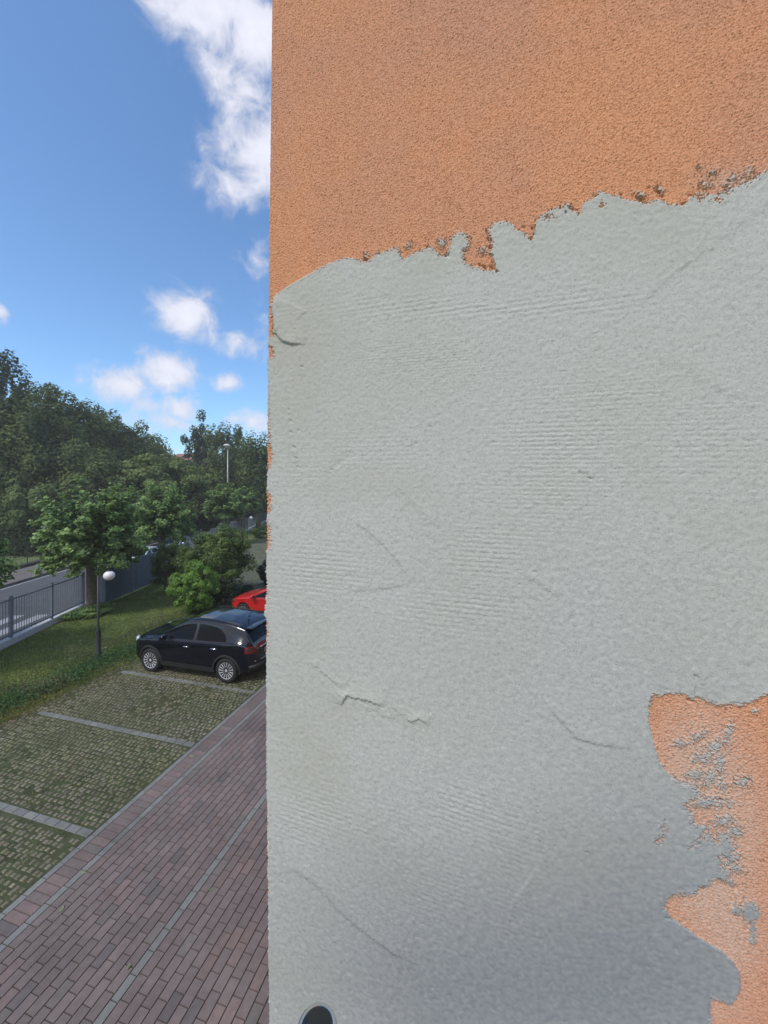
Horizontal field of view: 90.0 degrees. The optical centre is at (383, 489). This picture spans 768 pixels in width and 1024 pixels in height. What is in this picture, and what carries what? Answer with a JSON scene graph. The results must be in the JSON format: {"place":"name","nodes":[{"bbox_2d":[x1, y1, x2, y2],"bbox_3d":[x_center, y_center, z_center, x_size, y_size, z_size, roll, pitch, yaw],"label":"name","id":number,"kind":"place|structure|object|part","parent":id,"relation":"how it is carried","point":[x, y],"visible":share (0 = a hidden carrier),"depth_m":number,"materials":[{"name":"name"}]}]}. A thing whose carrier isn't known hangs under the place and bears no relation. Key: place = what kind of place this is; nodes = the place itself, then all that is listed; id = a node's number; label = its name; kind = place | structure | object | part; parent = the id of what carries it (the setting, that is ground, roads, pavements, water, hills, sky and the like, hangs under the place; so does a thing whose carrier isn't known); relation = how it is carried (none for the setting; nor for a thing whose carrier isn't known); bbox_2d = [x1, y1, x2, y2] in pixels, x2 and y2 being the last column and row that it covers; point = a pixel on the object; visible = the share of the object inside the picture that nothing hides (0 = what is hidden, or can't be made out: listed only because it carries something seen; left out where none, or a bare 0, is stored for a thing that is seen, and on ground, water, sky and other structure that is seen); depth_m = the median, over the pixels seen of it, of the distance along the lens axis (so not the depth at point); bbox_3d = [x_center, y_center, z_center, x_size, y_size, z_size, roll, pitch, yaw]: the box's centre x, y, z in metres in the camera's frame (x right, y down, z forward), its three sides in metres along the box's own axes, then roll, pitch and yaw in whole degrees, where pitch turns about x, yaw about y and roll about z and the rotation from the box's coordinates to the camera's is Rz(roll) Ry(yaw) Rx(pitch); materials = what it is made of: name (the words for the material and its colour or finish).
{"place":"outdoors","nodes":[
{"label":"outdoors","id":0,"kind":"place"},
{"bbox_2d":[1,526,133,573],"bbox_3d":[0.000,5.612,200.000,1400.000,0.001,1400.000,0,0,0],"label":"ground","id":1,"kind":"structure","parent":0,"point":[37,556],"depth_m":31.28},
{"bbox_2d":[0,347,31,492],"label":"broadleaf tree","id":2,"kind":"object","parent":1,"relation":"on","point":[5,366],"visible":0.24,"depth_m":38.62,"materials":[{"name":"green plant"}]},
{"bbox_2d":[0,484,58,548],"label":"tree","id":3,"kind":"object","parent":1,"relation":"on","point":[17,504],"visible":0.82,"depth_m":32.97,"materials":[{"name":"green plant"}]},
{"bbox_2d":[0,391,66,530],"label":"broadleaf tree","id":4,"kind":"object","parent":1,"relation":"on","point":[18,438],"visible":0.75,"depth_m":36.34,"materials":[{"name":"green plant"}]},
{"bbox_2d":[0,493,85,557],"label":"undergrowth","id":5,"kind":"object","parent":1,"relation":"on","point":[15,537],"visible":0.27,"depth_m":32.72,"materials":[{"name":"green plant"}]},
{"bbox_2d":[1,376,105,526],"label":"broadleaf tree","id":6,"kind":"object","parent":1,"relation":"on","point":[56,419],"visible":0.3,"depth_m":41.55,"materials":[{"name":"green plant"}]},
{"bbox_2d":[1,534,132,572],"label":"wire fence","id":7,"kind":"object","parent":1,"relation":"on","point":[28,564],"visible":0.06,"depth_m":28.19,"materials":[{"name":"metal"}]},
{"bbox_2d":[45,499,93,540],"bbox_3d":[-26.528,3.200,32.915,3.715,4.800,3.984,0,0,0],"label":"tree","id":8,"kind":"object","parent":1,"relation":"on","point":[60,506],"visible":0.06,"depth_m":31.71,"materials":[{"name":"green plant"}]},
{"bbox_2d":[28,437,128,526],"bbox_3d":[-31.201,0.135,38.992,9.143,10.943,7.792,0,0,0],"label":"broadleaf tree","id":9,"kind":"object","parent":1,"relation":"on","point":[92,469],"visible":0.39,"depth_m":37.49,"materials":[{"name":"green plant"}]},
{"bbox_2d":[51,406,137,490],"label":"broadleaf tree","id":10,"kind":"object","parent":1,"relation":"on","point":[110,429],"visible":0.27,"depth_m":46.23,"materials":[{"name":"green plant"}]},
{"bbox_2d":[0,512,266,649],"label":"railing fence","id":11,"kind":"object","parent":1,"relation":"on","point":[13,638],"visible":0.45,"depth_m":15.54,"materials":[{"name":"metal"}]},
{"bbox_2d":[2,455,266,517],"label":"wood","id":12,"kind":"object","parent":1,"relation":"on","point":[184,457],"depth_m":77.58,"materials":[{"name":"green plant"}]},
{"bbox_2d":[106,419,169,486],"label":"broadleaf tree","id":13,"kind":"object","parent":1,"relation":"on","point":[137,448],"visible":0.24,"depth_m":49.83,"materials":[{"name":"green plant"}]},
{"bbox_2d":[99,453,215,537],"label":"rounded tree","id":14,"kind":"object","parent":1,"relation":"on","point":[163,473],"visible":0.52,"depth_m":41.65,"materials":[{"name":"green plant"}]},
{"bbox_2d":[143,433,184,506],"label":"broadleaf tree","id":15,"kind":"object","parent":1,"relation":"on","point":[159,439],"visible":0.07,"depth_m":63.08,"materials":[{"name":"green plant"}]},
{"bbox_2d":[176,454,200,503],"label":"house","id":16,"kind":"structure","parent":1,"relation":"on","point":[179,455],"depth_m":82.36,"materials":[{"name":"tile"}]},
{"bbox_2d":[180,409,222,475],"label":"broadleaf tree","id":17,"kind":"object","parent":1,"relation":"on","point":[199,447],"visible":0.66,"depth_m":62.94,"materials":[{"name":"green plant"}]},
{"bbox_2d":[201,420,248,525],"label":"broadleaf tree","id":18,"kind":"object","parent":1,"relation":"on","point":[216,461],"visible":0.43,"depth_m":58.37,"materials":[{"name":"green plant"}]},
{"bbox_2d":[0,514,247,587],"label":"sidewalk","id":19,"kind":"structure","parent":0,"point":[22,575],"depth_m":24.71,"materials":[{"name":"concrete"}]},
{"bbox_2d":[0,512,262,640],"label":"road","id":20,"kind":"structure","parent":0,"point":[25,588],"depth_m":20.51,"materials":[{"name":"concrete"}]},
{"bbox_2d":[0,614,48,635],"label":"zebra crossing","id":21,"kind":"object","parent":20,"relation":"on","point":[34,617],"visible":0.6,"depth_m":16.30,"materials":[{"name":"paint"}]},
{"bbox_2d":[1,523,220,589],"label":"edge line","id":22,"kind":"object","parent":20,"relation":"on","point":[48,575],"depth_m":23.79,"materials":[{"name":"paint"}]},
{"bbox_2d":[126,496,150,539],"bbox_3d":[-23.238,3.093,36.010,4.247,5.014,4.650,0,0,0],"label":"tree","id":23,"kind":"object","parent":20,"relation":"on","point":[135,501],"visible":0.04,"depth_m":35.74,"materials":[{"name":"green plant"}]},
{"bbox_2d":[132,546,157,557],"bbox_3d":[-17.363,4.875,27.269,2.100,1.450,4.120,0,0,-8],"label":"white car","id":24,"kind":"object","parent":20,"relation":"on","point":[154,548],"visible":0.07,"depth_m":27.77,"materials":[{"name":"grey paint"}]},
{"bbox_2d":[165,536,191,547],"bbox_3d":[-18.312,4.875,33.599,2.100,1.450,4.120,0,0,-8],"label":"silver car","id":25,"kind":"object","parent":20,"relation":"on","point":[169,541],"visible":0.2,"depth_m":33.14,"materials":[{"name":"grey paint"}]},
{"bbox_2d":[185,497,221,534],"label":"tree","id":26,"kind":"object","parent":20,"relation":"on","point":[203,524],"visible":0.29,"depth_m":44.54,"materials":[{"name":"green plant"}]},
{"bbox_2d":[183,466,227,532],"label":"rounded tree","id":27,"kind":"object","parent":20,"relation":"on","point":[213,476],"visible":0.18,"depth_m":45.98,"materials":[{"name":"green plant"}]},
{"bbox_2d":[223,444,229,524],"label":"street lamp","id":28,"kind":"object","parent":20,"relation":"on","point":[226,445],"visible":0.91,"depth_m":49.93,"materials":[{"name":"grey metal"}]},
{"bbox_2d":[0,652,266,912],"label":"joint grass","id":29,"kind":"structure","parent":0,"point":[67,696],"depth_m":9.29,"materials":[{"name":"green plant"}]},
{"bbox_2d":[0,670,255,836],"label":"bay divider lines","id":30,"kind":"object","parent":29,"relation":"on","point":[52,822],"visible":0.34,"depth_m":8.58,"materials":[{"name":"grey concrete"}]},
{"bbox_2d":[0,658,265,907],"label":"grass paver blocks","id":31,"kind":"structure","parent":29,"relation":"on","point":[10,873],"depth_m":8.27,"materials":[{"name":"grey concrete"}]},
{"bbox_2d":[136,606,266,682],"bbox_3d":[-5.592,4.610,12.315,4.541,1.955,2.278,0,0,15],"label":"black car","id":32,"kind":"object","parent":31,"relation":"on","point":[226,644],"visible":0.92,"depth_m":11.45,"materials":[{"name":"black paint"}]},
{"bbox_3d":[-6.230,4.601,11.606,1.233,1.092,0.280,0,0,15],"label":"door","id":33,"kind":"part","parent":32,"relation":"part of","materials":[{"name":"black paint"}]},
{"bbox_3d":[-5.104,4.601,11.312,1.075,1.092,0.283,0,0,15],"label":"door","id":34,"kind":"part","parent":32,"relation":"part of","materials":[{"name":"black paint"}]},
{"bbox_3d":[-3.715,4.302,11.817,0.194,0.306,1.302,0,0,15],"label":"rear window","id":35,"kind":"part","parent":32,"relation":"part of","materials":[{"name":"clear glass"}]},
{"bbox_2d":[232,588,266,613],"bbox_3d":[-4.691,4.841,17.152,4.244,1.494,2.163,0,0,15],"label":"red car","id":36,"kind":"object","parent":31,"relation":"on","point":[254,599],"visible":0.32,"depth_m":16.58,"materials":[{"name":"red paint"}]},
{"bbox_3d":[-5.228,4.709,16.494,1.209,0.893,0.248,0,0,15],"label":"door","id":37,"kind":"part","parent":36,"relation":"part of","materials":[{"name":"red paint"}]},
{"bbox_2d":[0,522,267,881],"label":"lawn","id":38,"kind":"structure","parent":0,"point":[252,537],"depth_m":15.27,"materials":[{"name":"green plant"}]},
{"bbox_2d":[0,538,25,588],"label":"lime tree","id":39,"kind":"object","parent":38,"relation":"on","point":[8,566],"visible":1,"depth_m":12.80,"materials":[{"name":"green plant"}]},
{"bbox_2d":[58,602,114,618],"bbox_3d":[-13.132,5.386,17.000,1.476,0.483,2.006,0,0,26],"label":"shrub","id":40,"kind":"object","parent":38,"relation":"on","point":[85,612],"visible":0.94,"depth_m":16.68,"materials":[{"name":"green plant"}]},
{"bbox_2d":[27,475,152,605],"bbox_3d":[-13.422,2.468,17.793,4.758,6.269,4.881,0,0,-36],"label":"lime tree","id":41,"kind":"object","parent":38,"relation":"on","point":[77,550],"visible":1,"depth_m":16.80,"materials":[{"name":"green plant"}]},
{"bbox_2d":[95,564,114,657],"bbox_3d":[-9.308,4.042,12.796,0.620,3.116,0.341,0,0,-6],"label":"globe lamp","id":42,"kind":"object","parent":38,"relation":"on","point":[109,574],"visible":0.91,"depth_m":12.74,"materials":[{"name":"metal"}]},
{"bbox_2d":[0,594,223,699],"bbox_3d":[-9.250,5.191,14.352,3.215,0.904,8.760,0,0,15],"label":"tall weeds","id":43,"kind":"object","parent":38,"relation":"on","point":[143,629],"visible":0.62,"depth_m":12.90,"materials":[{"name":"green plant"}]},
{"bbox_2d":[0,604,227,728],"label":"weed border","id":44,"kind":"object","parent":38,"relation":"on","point":[70,674],"visible":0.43,"depth_m":11.28,"materials":[{"name":"green plant"}]},
{"bbox_2d":[99,542,189,602],"bbox_3d":[-13.925,4.685,23.050,0.666,1.850,8.680,0,0,0],"label":"panel screen","id":45,"kind":"object","parent":38,"relation":"on","point":[133,577],"visible":0.34,"depth_m":20.47,"materials":[{"name":"metal"}]},
{"bbox_2d":[149,575,167,582],"bbox_3d":[-13.473,5.404,23.389,1.537,0.473,1.842,0,0,0],"label":"shrub","id":46,"kind":"object","parent":38,"relation":"on","point":[152,581],"visible":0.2,"depth_m":22.75,"materials":[{"name":"green plant"}]},
{"bbox_2d":[129,479,198,545],"bbox_3d":[-13.956,2.481,24.239,4.123,6.243,3.965,0,0,0],"label":"lime tree","id":47,"kind":"object","parent":38,"relation":"on","point":[161,521],"visible":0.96,"depth_m":23.67,"materials":[{"name":"green plant"}]},
{"bbox_2d":[148,541,181,591],"bbox_3d":[-11.775,4.190,20.904,1.858,2.834,1.853,0,0,0],"label":"shrub","id":48,"kind":"object","parent":38,"relation":"on","point":[159,562],"visible":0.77,"depth_m":20.54,"materials":[{"name":"green plant"}]},
{"bbox_2d":[165,559,221,614],"bbox_3d":[-8.509,4.338,17.269,2.316,2.544,2.232,0,0,0],"label":"shrub","id":49,"kind":"object","parent":38,"relation":"on","point":[179,583],"visible":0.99,"depth_m":16.72,"materials":[{"name":"green plant"}]},
{"bbox_2d":[171,521,257,594],"bbox_3d":[-8.777,3.649,20.105,3.716,3.920,3.805,0,0,21],"label":"shrub","id":50,"kind":"object","parent":38,"relation":"on","point":[228,551],"visible":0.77,"depth_m":19.35,"materials":[{"name":"green plant"}]},
{"bbox_2d":[199,482,247,525],"bbox_3d":[-16.098,2.397,38.852,4.207,6.412,4.288,0,0,19],"label":"lime tree","id":51,"kind":"object","parent":38,"relation":"on","point":[222,507],"visible":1,"depth_m":38.03,"materials":[{"name":"green plant"}]},
{"bbox_2d":[210,576,241,605],"bbox_3d":[-7.726,4.898,18.370,1.714,1.430,1.938,0,0,0],"label":"shrub","id":52,"kind":"object","parent":38,"relation":"on","point":[228,587],"visible":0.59,"depth_m":18.18,"materials":[{"name":"green plant"}]},
{"bbox_2d":[229,484,261,534],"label":"lime tree","id":53,"kind":"object","parent":38,"relation":"on","point":[250,502],"visible":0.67,"depth_m":46.99,"materials":[{"name":"green plant"}]},
{"bbox_2d":[247,515,252,539],"bbox_3d":[-13.718,4.042,39.148,0.620,3.116,0.341,0,0,-23],"label":"globe lamp","id":54,"kind":"object","parent":38,"relation":"on","point":[250,517],"visible":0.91,"depth_m":39.05,"materials":[{"name":"metal"}]},
{"bbox_2d":[233,430,267,527],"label":"broadleaf tree","id":55,"kind":"object","parent":38,"relation":"on","point":[253,466],"visible":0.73,"depth_m":54.73,"materials":[{"name":"green plant"}]},
{"bbox_2d":[245,490,267,526],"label":"lime tree","id":56,"kind":"object","parent":38,"relation":"on","point":[263,502],"visible":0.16,"depth_m":55.56,"materials":[{"name":"green plant"}]},
{"bbox_2d":[248,527,267,537],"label":"shrub","id":57,"kind":"object","parent":38,"relation":"on","point":[256,532],"visible":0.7,"depth_m":43.67,"materials":[{"name":"green plant"}]},
{"bbox_2d":[264,0,767,1023],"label":"apartment building","id":58,"kind":"structure","parent":38,"relation":"on","point":[516,650],"depth_m":0.63,"materials":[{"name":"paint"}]},
{"bbox_2d":[0,684,269,1023],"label":"brick lane","id":59,"kind":"structure","parent":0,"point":[240,734],"depth_m":5.10,"materials":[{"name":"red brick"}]},
{"bbox_2d":[33,597,212,968],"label":"fallen leaves","id":60,"kind":"object","parent":59,"relation":"on","point":[62,908],"visible":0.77,"depth_m":5.60,"materials":[{"name":"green plant"}]},
{"bbox_2d":[0,0,272,461],"label":"sky","id":61,"kind":"structure","parent":0,"point":[135,135],"materials":[{"name":"blue"}]},
{"bbox_2d":[229,511,255,521],"bbox_3d":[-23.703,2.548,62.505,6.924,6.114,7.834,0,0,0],"label":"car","id":62,"kind":"object","parent":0,"point":[249,515],"visible":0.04,"depth_m":61.70,"materials":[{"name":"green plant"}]},
{"bbox_2d":[222,540,267,602],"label":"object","id":63,"kind":"structure","parent":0,"point":[257,562],"depth_m":26.40,"materials":[{"name":"concrete"}]},
{"bbox_2d":[234,585,254,595],"bbox_3d":[-7.203,5.361,20.303,1.379,0.522,1.464,0,0,-30],"label":"shrub","id":64,"kind":"object","parent":63,"relation":"on","point":[246,588],"visible":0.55,"depth_m":20.02,"materials":[{"name":"green plant"}]},
{"bbox_2d":[256,559,267,584],"bbox_3d":[-6.937,4.823,22.574,1.058,1.564,1.291,0,0,22],"label":"shrub","id":65,"kind":"object","parent":63,"relation":"on","point":[261,572],"visible":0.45,"depth_m":22.27,"materials":[{"name":"green plant"}]},
{"bbox_2d":[298,1002,336,1023],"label":"railing post","id":66,"kind":"object","parent":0,"point":[319,1013],"visible":1,"depth_m":0.43,"materials":[{"name":"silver metal"}]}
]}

